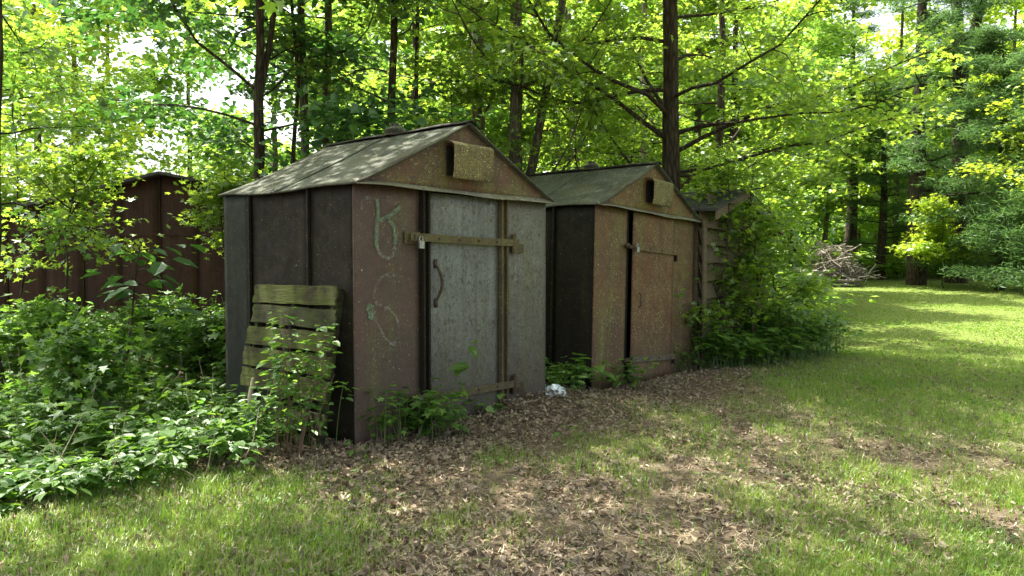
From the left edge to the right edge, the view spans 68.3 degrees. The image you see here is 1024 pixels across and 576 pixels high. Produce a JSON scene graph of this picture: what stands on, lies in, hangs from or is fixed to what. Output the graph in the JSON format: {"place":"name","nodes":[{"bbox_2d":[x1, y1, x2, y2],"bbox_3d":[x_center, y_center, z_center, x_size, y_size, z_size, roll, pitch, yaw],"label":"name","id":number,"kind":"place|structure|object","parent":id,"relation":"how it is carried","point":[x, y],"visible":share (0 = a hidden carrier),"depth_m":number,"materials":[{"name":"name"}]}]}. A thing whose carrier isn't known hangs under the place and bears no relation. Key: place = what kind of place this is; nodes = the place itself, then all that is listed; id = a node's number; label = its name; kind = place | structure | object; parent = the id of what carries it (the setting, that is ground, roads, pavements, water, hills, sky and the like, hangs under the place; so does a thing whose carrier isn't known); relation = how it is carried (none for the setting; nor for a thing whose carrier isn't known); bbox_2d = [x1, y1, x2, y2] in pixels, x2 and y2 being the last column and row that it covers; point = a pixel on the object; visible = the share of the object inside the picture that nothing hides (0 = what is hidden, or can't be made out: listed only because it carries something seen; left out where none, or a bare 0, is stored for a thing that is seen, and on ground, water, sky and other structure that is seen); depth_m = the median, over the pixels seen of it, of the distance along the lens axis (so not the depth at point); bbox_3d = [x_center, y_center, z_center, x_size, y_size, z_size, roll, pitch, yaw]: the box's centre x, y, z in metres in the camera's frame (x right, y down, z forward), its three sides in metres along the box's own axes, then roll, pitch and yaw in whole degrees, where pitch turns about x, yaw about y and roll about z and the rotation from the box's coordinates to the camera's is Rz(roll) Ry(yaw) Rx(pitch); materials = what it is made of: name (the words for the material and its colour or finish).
{"place":"outdoors","nodes":[
{"label":"outdoors","id":0,"kind":"place"},
{"bbox_2d":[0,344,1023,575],"bbox_3d":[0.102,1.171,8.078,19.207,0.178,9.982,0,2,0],"label":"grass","id":1,"kind":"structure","parent":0,"point":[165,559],"depth_m":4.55,"materials":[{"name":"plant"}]},
{"bbox_2d":[0,268,1023,575],"bbox_3d":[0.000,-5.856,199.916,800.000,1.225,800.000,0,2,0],"label":"ground","id":2,"kind":"structure","parent":0,"point":[912,462],"depth_m":5.68,"materials":[{"name":"soil"}]},
{"bbox_2d":[0,0,84,202],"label":"woodland tree","id":3,"kind":"object","parent":2,"relation":"on","point":[16,4],"visible":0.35,"depth_m":18.67,"materials":[{"name":"green plant"}]},
{"bbox_2d":[1,0,114,208],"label":"woodland tree","id":4,"kind":"object","parent":2,"relation":"on","point":[26,6],"visible":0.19,"depth_m":20.18,"materials":[{"name":"green plant"}]},
{"bbox_2d":[0,279,121,379],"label":"sapling","id":5,"kind":"object","parent":2,"relation":"on","point":[40,318],"visible":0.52,"depth_m":8.61,"materials":[{"name":"green plant"}]},
{"bbox_2d":[23,470,102,511],"bbox_3d":[-2.703,1.230,4.559,0.395,0.264,0.480,-2,3,-42],"label":"broadleaf weed","id":6,"kind":"object","parent":2,"relation":"on","point":[37,485],"visible":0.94,"depth_m":4.53,"materials":[{"name":"plant"}]},
{"bbox_2d":[0,0,135,409],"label":"leafy tree","id":7,"kind":"object","parent":2,"relation":"on","point":[61,126],"visible":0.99,"depth_m":8.51,"materials":[{"name":"green plant"}]},
{"bbox_2d":[0,11,145,354],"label":"sapling","id":8,"kind":"object","parent":2,"relation":"on","point":[8,33],"visible":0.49,"depth_m":10.75,"materials":[{"name":"green plant"}]},
{"bbox_2d":[0,117,164,317],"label":"sapling","id":9,"kind":"object","parent":2,"relation":"on","point":[89,158],"visible":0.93,"depth_m":9.27,"materials":[{"name":"green plant"}]},
{"bbox_2d":[0,0,170,199],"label":"woodland tree","id":10,"kind":"object","parent":2,"relation":"on","point":[39,12],"visible":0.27,"depth_m":24.94,"materials":[{"name":"green plant"}]},
{"bbox_2d":[0,301,172,421],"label":"sapling","id":11,"kind":"object","parent":2,"relation":"on","point":[78,362],"visible":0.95,"depth_m":6.64,"materials":[{"name":"green plant"}]},
{"bbox_2d":[10,1,199,201],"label":"woodland tree","id":12,"kind":"object","parent":2,"relation":"on","point":[154,81],"visible":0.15,"depth_m":30.80,"materials":[{"name":"green plant"}]},
{"bbox_2d":[0,171,224,331],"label":"metal building","id":13,"kind":"structure","parent":2,"relation":"on","point":[153,204],"depth_m":14.07,"materials":[{"name":"metal"}]},
{"bbox_2d":[18,0,215,191],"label":"woodland tree","id":14,"kind":"object","parent":2,"relation":"on","point":[160,133],"visible":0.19,"depth_m":27.79,"materials":[{"name":"green plant"}]},
{"bbox_2d":[0,342,274,500],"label":"dead stalks","id":15,"kind":"object","parent":2,"relation":"on","point":[122,433],"visible":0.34,"depth_m":5.12,"materials":[{"name":"plant"}]},
{"bbox_2d":[80,240,204,399],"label":"bigleaf sapling","id":16,"kind":"object","parent":2,"relation":"on","point":[156,268],"visible":0.95,"depth_m":8.46,"materials":[{"name":"green plant"}]},
{"bbox_2d":[0,290,290,515],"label":"undergrowth","id":17,"kind":"object","parent":2,"relation":"on","point":[178,429],"visible":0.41,"depth_m":5.63,"materials":[{"name":"plant"}]},
{"bbox_2d":[138,470,162,488],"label":"seedling","id":18,"kind":"object","parent":2,"relation":"on","point":[155,478],"visible":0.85,"depth_m":4.96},
{"bbox_2d":[85,283,223,373],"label":"sapling","id":19,"kind":"object","parent":2,"relation":"on","point":[141,315],"visible":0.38,"depth_m":9.29,"materials":[{"name":"green plant"}]},
{"bbox_2d":[108,296,225,389],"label":"sapling","id":20,"kind":"object","parent":2,"relation":"on","point":[205,338],"visible":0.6,"depth_m":8.28,"materials":[{"name":"green plant"}]},
{"bbox_2d":[110,0,279,182],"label":"woodland tree","id":21,"kind":"object","parent":2,"relation":"on","point":[206,41],"visible":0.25,"depth_m":31.59,"materials":[{"name":"green plant"}]},
{"bbox_2d":[164,164,267,259],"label":"sapling","id":22,"kind":"object","parent":2,"relation":"on","point":[210,198],"visible":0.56,"depth_m":10.36,"materials":[{"name":"green plant"}]},
{"bbox_2d":[149,0,323,35],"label":"leafy tree","id":23,"kind":"object","parent":2,"relation":"on","point":[269,7],"visible":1,"depth_m":6.06,"materials":[{"name":"green plant"}]},
{"bbox_2d":[247,378,255,431],"bbox_3d":[-2.205,1.026,6.402,0.090,0.526,0.052,2,3,40],"label":"broken stake","id":24,"kind":"object","parent":2,"relation":"on","point":[250,392],"visible":0.39,"depth_m":6.39,"materials":[{"name":"grey wood"}]},
{"bbox_2d":[5,0,529,180],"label":"leafy tree","id":25,"kind":"object","parent":2,"relation":"on","point":[261,68],"visible":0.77,"depth_m":12.21,"materials":[{"name":"green plant"}]},
{"bbox_2d":[186,0,353,183],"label":"leafy tree","id":26,"kind":"object","parent":2,"relation":"on","point":[250,92],"visible":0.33,"depth_m":12.50,"materials":[{"name":"green plant"}]},
{"bbox_2d":[162,0,381,178],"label":"woodland tree","id":27,"kind":"object","parent":2,"relation":"on","point":[198,157],"visible":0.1,"depth_m":25.51,"materials":[{"name":"green plant"}]},
{"bbox_2d":[186,379,359,453],"bbox_3d":[-1.872,1.010,5.949,1.304,0.602,0.714,-1,2,-17],"label":"leafy weed","id":28,"kind":"object","parent":2,"relation":"on","point":[255,408],"visible":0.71,"depth_m":5.90,"materials":[{"name":"plant"}]},
{"bbox_2d":[139,0,426,157],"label":"leafy tree","id":29,"kind":"object","parent":2,"relation":"on","point":[304,98],"visible":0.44,"depth_m":12.94,"materials":[{"name":"green plant"}]},
{"bbox_2d":[236,284,343,450],"bbox_3d":[-1.896,0.658,6.408,1.302,1.377,0.336,2,3,40],"label":"wooden pallet","id":30,"kind":"object","parent":2,"relation":"on","point":[298,296],"visible":0.6,"depth_m":6.32,"materials":[{"name":"brown wood"}]},
{"bbox_2d":[256,307,346,459],"bbox_3d":[-1.617,0.721,5.827,0.729,1.150,0.719,0,2,0],"label":"creeper plant","id":31,"kind":"object","parent":2,"relation":"on","point":[294,389],"visible":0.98,"depth_m":5.75,"materials":[{"name":"plant"}]},
{"bbox_2d":[186,0,434,145],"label":"leafy tree","id":32,"kind":"object","parent":2,"relation":"on","point":[390,9],"visible":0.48,"depth_m":12.51,"materials":[{"name":"green plant"}]},
{"bbox_2d":[222,5,410,177],"bbox_3d":[-7.342,-6.122,29.474,6.853,12.256,9.663,-2,3,-44],"label":"woodland tree","id":33,"kind":"object","parent":2,"relation":"on","point":[281,150],"visible":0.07,"depth_m":29.77,"materials":[{"name":"green plant"}]},
{"bbox_2d":[235,0,447,154],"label":"leafy tree","id":34,"kind":"object","parent":2,"relation":"on","point":[393,58],"visible":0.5,"depth_m":12.55,"materials":[{"name":"green plant"}]},
{"bbox_2d":[223,73,468,175],"bbox_3d":[-2.054,-0.846,10.505,3.466,4.071,2.888,0,2,0],"label":"sapling","id":35,"kind":"object","parent":2,"relation":"on","point":[350,125],"visible":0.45,"depth_m":10.11,"materials":[{"name":"green plant"}]},
{"bbox_2d":[273,0,437,133],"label":"woodland tree","id":36,"kind":"object","parent":2,"relation":"on","point":[317,20],"visible":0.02,"depth_m":22.93,"materials":[{"name":"green plant"}]},
{"bbox_2d":[288,8,440,134],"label":"woodland tree","id":37,"kind":"object","parent":2,"relation":"on","point":[399,52],"visible":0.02,"depth_m":31.96,"materials":[{"name":"green plant"}]},
{"bbox_2d":[218,120,556,445],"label":"metal shed","id":38,"kind":"structure","parent":2,"relation":"on","point":[424,248],"depth_m":6.79,"materials":[{"name":"paint"}]},
{"bbox_2d":[430,193,497,426],"bbox_3d":[-0.413,0.205,7.009,0.107,2.115,0.928,2,3,40],"label":"door","id":39,"kind":"structure","parent":38,"relation":"in","point":[464,277],"depth_m":7.02,"materials":[{"name":"grey paint"}]},
{"bbox_2d":[359,383,431,445],"bbox_3d":[-1.066,1.017,6.272,0.710,0.532,0.662,1,2,31],"label":"creeper plant","id":40,"kind":"object","parent":2,"relation":"on","point":[386,417],"visible":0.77,"depth_m":6.12,"materials":[{"name":"plant"}]},
{"bbox_2d":[312,0,535,162],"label":"woodland tree","id":41,"kind":"object","parent":2,"relation":"on","point":[405,26],"visible":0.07,"depth_m":19.81,"materials":[{"name":"green plant"}]},
{"bbox_2d":[381,377,471,439],"bbox_3d":[-0.702,1.027,6.474,0.759,0.513,0.726,1,2,24],"label":"leafy weed","id":42,"kind":"object","parent":2,"relation":"on","point":[442,414],"visible":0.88,"depth_m":6.34,"materials":[{"name":"plant"}]},
{"bbox_2d":[347,0,526,126],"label":"leafy tree","id":43,"kind":"object","parent":2,"relation":"on","point":[438,103],"visible":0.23,"depth_m":13.54,"materials":[{"name":"green plant"}]},
{"bbox_2d":[380,2,510,119],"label":"woodland tree","id":44,"kind":"object","parent":2,"relation":"on","point":[403,44],"visible":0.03,"depth_m":23.05,"materials":[{"name":"green plant"}]},
{"bbox_2d":[443,340,477,428],"bbox_3d":[-0.445,0.869,6.621,0.317,0.819,0.202,0,2,-12],"label":"tall weed","id":45,"kind":"object","parent":2,"relation":"on","point":[459,367],"visible":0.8,"depth_m":6.62,"materials":[{"name":"plant"}]},
{"bbox_2d":[372,46,553,166],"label":"sapling","id":46,"kind":"object","parent":2,"relation":"on","point":[469,96],"visible":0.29,"depth_m":12.46,"materials":[{"name":"green plant"}]},
{"bbox_2d":[464,393,506,418],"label":"leafy weed","id":47,"kind":"object","parent":2,"relation":"on","point":[489,409],"visible":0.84,"depth_m":7.05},
{"bbox_2d":[320,0,662,135],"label":"leafy tree","id":48,"kind":"object","parent":2,"relation":"on","point":[479,111],"visible":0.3,"depth_m":14.23,"materials":[{"name":"green plant"}]},
{"bbox_2d":[406,0,589,173],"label":"woodland tree","id":49,"kind":"object","parent":2,"relation":"on","point":[494,123],"visible":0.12,"depth_m":20.36,"materials":[{"name":"green plant"}]},
{"bbox_2d":[0,338,1023,575],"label":"leaf litter","id":50,"kind":"object","parent":2,"relation":"on","point":[526,568],"visible":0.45,"depth_m":4.95,"materials":[{"name":"plant"}]},
{"bbox_2d":[0,361,1023,575],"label":"dry straw","id":51,"kind":"object","parent":2,"relation":"on","point":[674,555],"visible":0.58,"depth_m":4.41,"materials":[{"name":"plant"}]},
{"bbox_2d":[0,361,1023,575],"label":"ground weeds","id":52,"kind":"object","parent":2,"relation":"on","point":[647,517],"visible":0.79,"depth_m":4.32,"materials":[{"name":"plant"}]},
{"bbox_2d":[1,373,1023,575],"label":"fallen twigs","id":53,"kind":"object","parent":2,"relation":"on","point":[631,477],"visible":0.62,"depth_m":4.77,"materials":[{"name":"brown wood"}]},
{"bbox_2d":[410,0,673,176],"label":"leafy tree","id":54,"kind":"object","parent":2,"relation":"on","point":[516,98],"visible":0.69,"depth_m":11.38,"materials":[{"name":"green plant"}]},
{"bbox_2d":[427,0,681,172],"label":"leafy tree","id":55,"kind":"object","parent":2,"relation":"on","point":[504,45],"visible":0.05,"depth_m":19.86,"materials":[{"name":"green plant"}]},
{"bbox_2d":[545,384,565,396],"bbox_3d":[0.449,1.057,8.093,0.290,0.220,0.252,0,2,0],"label":"plastic bag","id":56,"kind":"object","parent":2,"relation":"on","point":[557,387],"visible":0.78,"depth_m":8.05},
{"bbox_2d":[503,0,656,171],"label":"woodland tree","id":57,"kind":"object","parent":2,"relation":"on","point":[597,12],"visible":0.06,"depth_m":22.94,"materials":[{"name":"green plant"}]},
{"bbox_2d":[545,352,616,393],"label":"undergrowth","id":58,"kind":"object","parent":2,"relation":"on","point":[556,375],"visible":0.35,"depth_m":8.44,"materials":[{"name":"plant"}]},
{"bbox_2d":[499,53,680,172],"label":"sapling","id":59,"kind":"object","parent":2,"relation":"on","point":[549,157],"visible":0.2,"depth_m":13.16,"materials":[{"name":"green plant"}]},
{"bbox_2d":[490,0,689,192],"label":"leafy tree","id":60,"kind":"object","parent":2,"relation":"on","point":[576,116],"visible":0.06,"depth_m":19.04,"materials":[{"name":"green plant"}]},
{"bbox_2d":[526,161,702,388],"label":"metal shed","id":61,"kind":"structure","parent":2,"relation":"on","point":[619,256],"depth_m":9.38,"materials":[{"name":"metal"}]},
{"bbox_2d":[629,212,674,381],"bbox_3d":[1.846,0.119,9.765,0.083,2.115,1.048,2,1,40],"label":"door","id":62,"kind":"structure","parent":61,"relation":"in","point":[652,272],"depth_m":9.75,"materials":[{"name":"metal"}]},
{"bbox_2d":[546,97,707,192],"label":"sapling","id":63,"kind":"object","parent":2,"relation":"on","point":[657,156],"visible":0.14,"depth_m":14.02,"materials":[{"name":"green plant"}]},
{"bbox_2d":[601,355,658,387],"bbox_3d":[1.391,1.002,9.074,0.753,0.454,0.586,0,2,0],"label":"leafy weed","id":64,"kind":"object","parent":2,"relation":"on","point":[623,382],"visible":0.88,"depth_m":8.99,"materials":[{"name":"plant"}]},
{"bbox_2d":[569,0,693,163],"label":"woodland tree","id":65,"kind":"object","parent":2,"relation":"on","point":[627,70],"depth_m":26.34,"materials":[{"name":"green plant"}]},
{"bbox_2d":[546,0,730,192],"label":"woodland tree","id":66,"kind":"object","parent":2,"relation":"on","point":[708,114],"visible":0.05,"depth_m":23.20,"materials":[{"name":"green plant"}]},
{"bbox_2d":[581,0,747,165],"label":"leafy tree","id":67,"kind":"object","parent":2,"relation":"on","point":[690,7],"visible":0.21,"depth_m":20.63,"materials":[{"name":"green plant"}]},
{"bbox_2d":[310,0,1023,270],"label":"distant wood","id":68,"kind":"object","parent":2,"relation":"on","point":[870,235],"visible":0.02,"depth_m":43.89,"materials":[{"name":"plant"}]},
{"bbox_2d":[673,337,712,371],"bbox_3d":[2.424,0.922,10.408,0.622,0.488,0.664,1,2,30],"label":"leafy weed","id":69,"kind":"object","parent":2,"relation":"on","point":[689,356],"visible":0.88,"depth_m":10.35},
{"bbox_2d":[427,0,986,247],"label":"leafy tree","id":70,"kind":"object","parent":2,"relation":"on","point":[669,134],"visible":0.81,"depth_m":11.92,"materials":[{"name":"green plant"}]},
{"bbox_2d":[572,0,855,242],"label":"woodland tree","id":71,"kind":"object","parent":2,"relation":"on","point":[698,112],"visible":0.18,"depth_m":21.10,"materials":[{"name":"green plant"}]},
{"bbox_2d":[586,0,851,197],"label":"leafy tree","id":72,"kind":"object","parent":2,"relation":"on","point":[720,103],"visible":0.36,"depth_m":16.09,"materials":[{"name":"green plant"}]},
{"bbox_2d":[681,164,771,349],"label":"sapling","id":73,"kind":"object","parent":2,"relation":"on","point":[738,292],"visible":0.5,"depth_m":11.01,"materials":[{"name":"green plant"}]},
{"bbox_2d":[681,189,783,367],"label":"wooden shack","id":74,"kind":"structure","parent":2,"relation":"on","point":[703,288],"depth_m":10.93,"materials":[{"name":"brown wood"}]},
{"bbox_2d":[673,138,801,364],"bbox_3d":[2.968,-0.487,11.044,2.422,3.349,1.860,-1,2,-29],"label":"sapling","id":75,"kind":"object","parent":2,"relation":"on","point":[754,269],"visible":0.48,"depth_m":10.88,"materials":[{"name":"green plant"}]},
{"bbox_2d":[637,0,850,214],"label":"leafy tree","id":76,"kind":"object","parent":2,"relation":"on","point":[712,42],"visible":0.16,"depth_m":19.74,"materials":[{"name":"green plant"}]},
{"bbox_2d":[629,0,863,201],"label":"woodland tree","id":77,"kind":"object","parent":2,"relation":"on","point":[858,96],"visible":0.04,"depth_m":26.15,"materials":[{"name":"green plant"}]},
{"bbox_2d":[689,160,856,364],"bbox_3d":[3.460,-0.371,11.046,2.562,3.074,2.260,-2,3,-43],"label":"sapling","id":78,"kind":"object","parent":2,"relation":"on","point":[789,256],"visible":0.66,"depth_m":11.04,"materials":[{"name":"green plant"}]},
{"bbox_2d":[686,297,864,369],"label":"undergrowth","id":79,"kind":"object","parent":2,"relation":"on","point":[772,336],"visible":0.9,"depth_m":11.21,"materials":[{"name":"plant"}]},
{"bbox_2d":[703,14,866,224],"bbox_3d":[10.775,-6.287,32.397,6.766,12.105,9.541,-1,2,-23],"label":"woodland tree","id":80,"kind":"object","parent":2,"relation":"on","point":[838,192],"visible":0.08,"depth_m":30.68,"materials":[{"name":"green plant"}]},
{"bbox_2d":[723,209,854,358],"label":"sapling","id":81,"kind":"object","parent":2,"relation":"on","point":[803,287],"visible":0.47,"depth_m":11.60,"materials":[{"name":"green plant"}]},
{"bbox_2d":[757,164,820,298],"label":"sapling","id":82,"kind":"object","parent":2,"relation":"on","point":[791,189],"visible":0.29,"depth_m":14.49,"materials":[{"name":"green plant"}]},
{"bbox_2d":[723,0,910,275],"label":"woodland tree","id":83,"kind":"object","parent":2,"relation":"on","point":[824,47],"visible":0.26,"depth_m":31.53,"materials":[{"name":"green plant"}]},
{"bbox_2d":[766,264,879,316],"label":"undergrowth","id":84,"kind":"object","parent":2,"relation":"on","point":[803,273],"visible":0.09,"depth_m":18.27,"materials":[{"name":"plant"}]},
{"bbox_2d":[789,269,861,286],"bbox_3d":[11.962,-0.383,29.011,2.684,0.655,2.086,0,2,0],"label":"log","id":85,"kind":"object","parent":2,"relation":"on","point":[847,282],"visible":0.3,"depth_m":28.21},
{"bbox_2d":[791,233,884,285],"bbox_3d":[12.516,-0.981,29.098,3.647,2.260,3.107,0,2,0],"label":"brush pile","id":86,"kind":"object","parent":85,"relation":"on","point":[844,271],"visible":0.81,"depth_m":28.84,"materials":[{"name":"grey wood"}]},
{"bbox_2d":[748,0,907,274],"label":"woodland tree","id":87,"kind":"object","parent":2,"relation":"on","point":[828,203],"visible":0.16,"depth_m":33.60,"materials":[{"name":"green plant"}]},
{"bbox_2d":[800,0,901,274],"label":"pine tree","id":88,"kind":"object","parent":2,"relation":"on","point":[850,230],"visible":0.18,"depth_m":35.66,"materials":[{"name":"green plant"}]},
{"bbox_2d":[799,51,925,251],"bbox_3d":[18.262,-6.530,39.399,6.291,11.506,8.871,0,2,3],"label":"woodland tree","id":89,"kind":"object","parent":2,"relation":"on","point":[859,229],"visible":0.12,"depth_m":38.78,"materials":[{"name":"green plant"}]},
{"bbox_2d":[807,75,949,279],"bbox_3d":[15.976,-4.917,33.241,6.372,9.150,5.642,2,3,42],"label":"spruce tree","id":90,"kind":"object","parent":2,"relation":"on","point":[881,244],"visible":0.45,"depth_m":32.67,"materials":[{"name":"green plant"}]},
{"bbox_2d":[813,0,951,272],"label":"woodland tree","id":91,"kind":"object","parent":2,"relation":"on","point":[900,40],"visible":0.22,"depth_m":37.71,"materials":[{"name":"green plant"}]},
{"bbox_2d":[765,246,1022,279],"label":"undergrowth","id":92,"kind":"object","parent":2,"relation":"on","point":[890,265],"visible":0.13,"depth_m":33.27,"materials":[{"name":"plant"}]},
{"bbox_2d":[867,6,968,241],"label":"woodland tree","id":93,"kind":"object","parent":2,"relation":"on","point":[890,234],"visible":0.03,"depth_m":41.22,"materials":[{"name":"green plant"}]},
{"bbox_2d":[848,0,1004,285],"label":"pine tree","id":94,"kind":"object","parent":2,"relation":"on","point":[917,166],"visible":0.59,"depth_m":27.96,"materials":[{"name":"green plant"}]},
{"bbox_2d":[886,193,993,287],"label":"sapling","id":95,"kind":"object","parent":2,"relation":"on","point":[934,233],"visible":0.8,"depth_m":26.99,"materials":[{"name":"green plant"}]},
{"bbox_2d":[873,0,1023,282],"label":"pine tree","id":96,"kind":"object","parent":2,"relation":"on","point":[957,75],"visible":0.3,"depth_m":29.46,"materials":[{"name":"green plant"}]},
{"bbox_2d":[889,45,1015,239],"bbox_3d":[22.240,-6.365,36.905,7.677,11.450,5.444,0,2,13],"label":"woodland tree","id":97,"kind":"object","parent":2,"relation":"on","point":[936,134],"visible":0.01,"depth_m":36.65,"materials":[{"name":"green plant"}]},
{"bbox_2d":[888,114,1023,270],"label":"spruce tree","id":98,"kind":"object","parent":2,"relation":"on","point":[949,141],"visible":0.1,"depth_m":32.32,"materials":[{"name":"green plant"}]},
{"bbox_2d":[893,19,1023,289],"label":"spruce tree","id":99,"kind":"object","parent":2,"relation":"on","point":[984,52],"visible":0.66,"depth_m":25.63,"materials":[{"name":"green plant"}]},
{"bbox_2d":[926,0,1023,276],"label":"woodland tree","id":100,"kind":"object","parent":2,"relation":"on","point":[990,20],"visible":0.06,"depth_m":33.53,"materials":[{"name":"green plant"}]},
{"bbox_2d":[937,47,1023,289],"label":"spruce tree","id":101,"kind":"object","parent":2,"relation":"on","point":[1016,245],"visible":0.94,"depth_m":23.95,"materials":[{"name":"green plant"}]},
{"bbox_2d":[948,70,1023,201],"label":"leafy tree","id":102,"kind":"object","parent":2,"relation":"on","point":[976,168],"visible":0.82,"depth_m":24.29,"materials":[{"name":"green plant"}]},
{"bbox_2d":[0,0,1023,250],"label":"sky","id":103,"kind":"structure","parent":0,"point":[217,96],"materials":[{"name":"white"}]},
{"bbox_2d":[771,281,1023,356],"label":"grass","id":104,"kind":"structure","parent":0,"point":[985,327],"depth_m":16.85,"materials":[{"name":"plant"}]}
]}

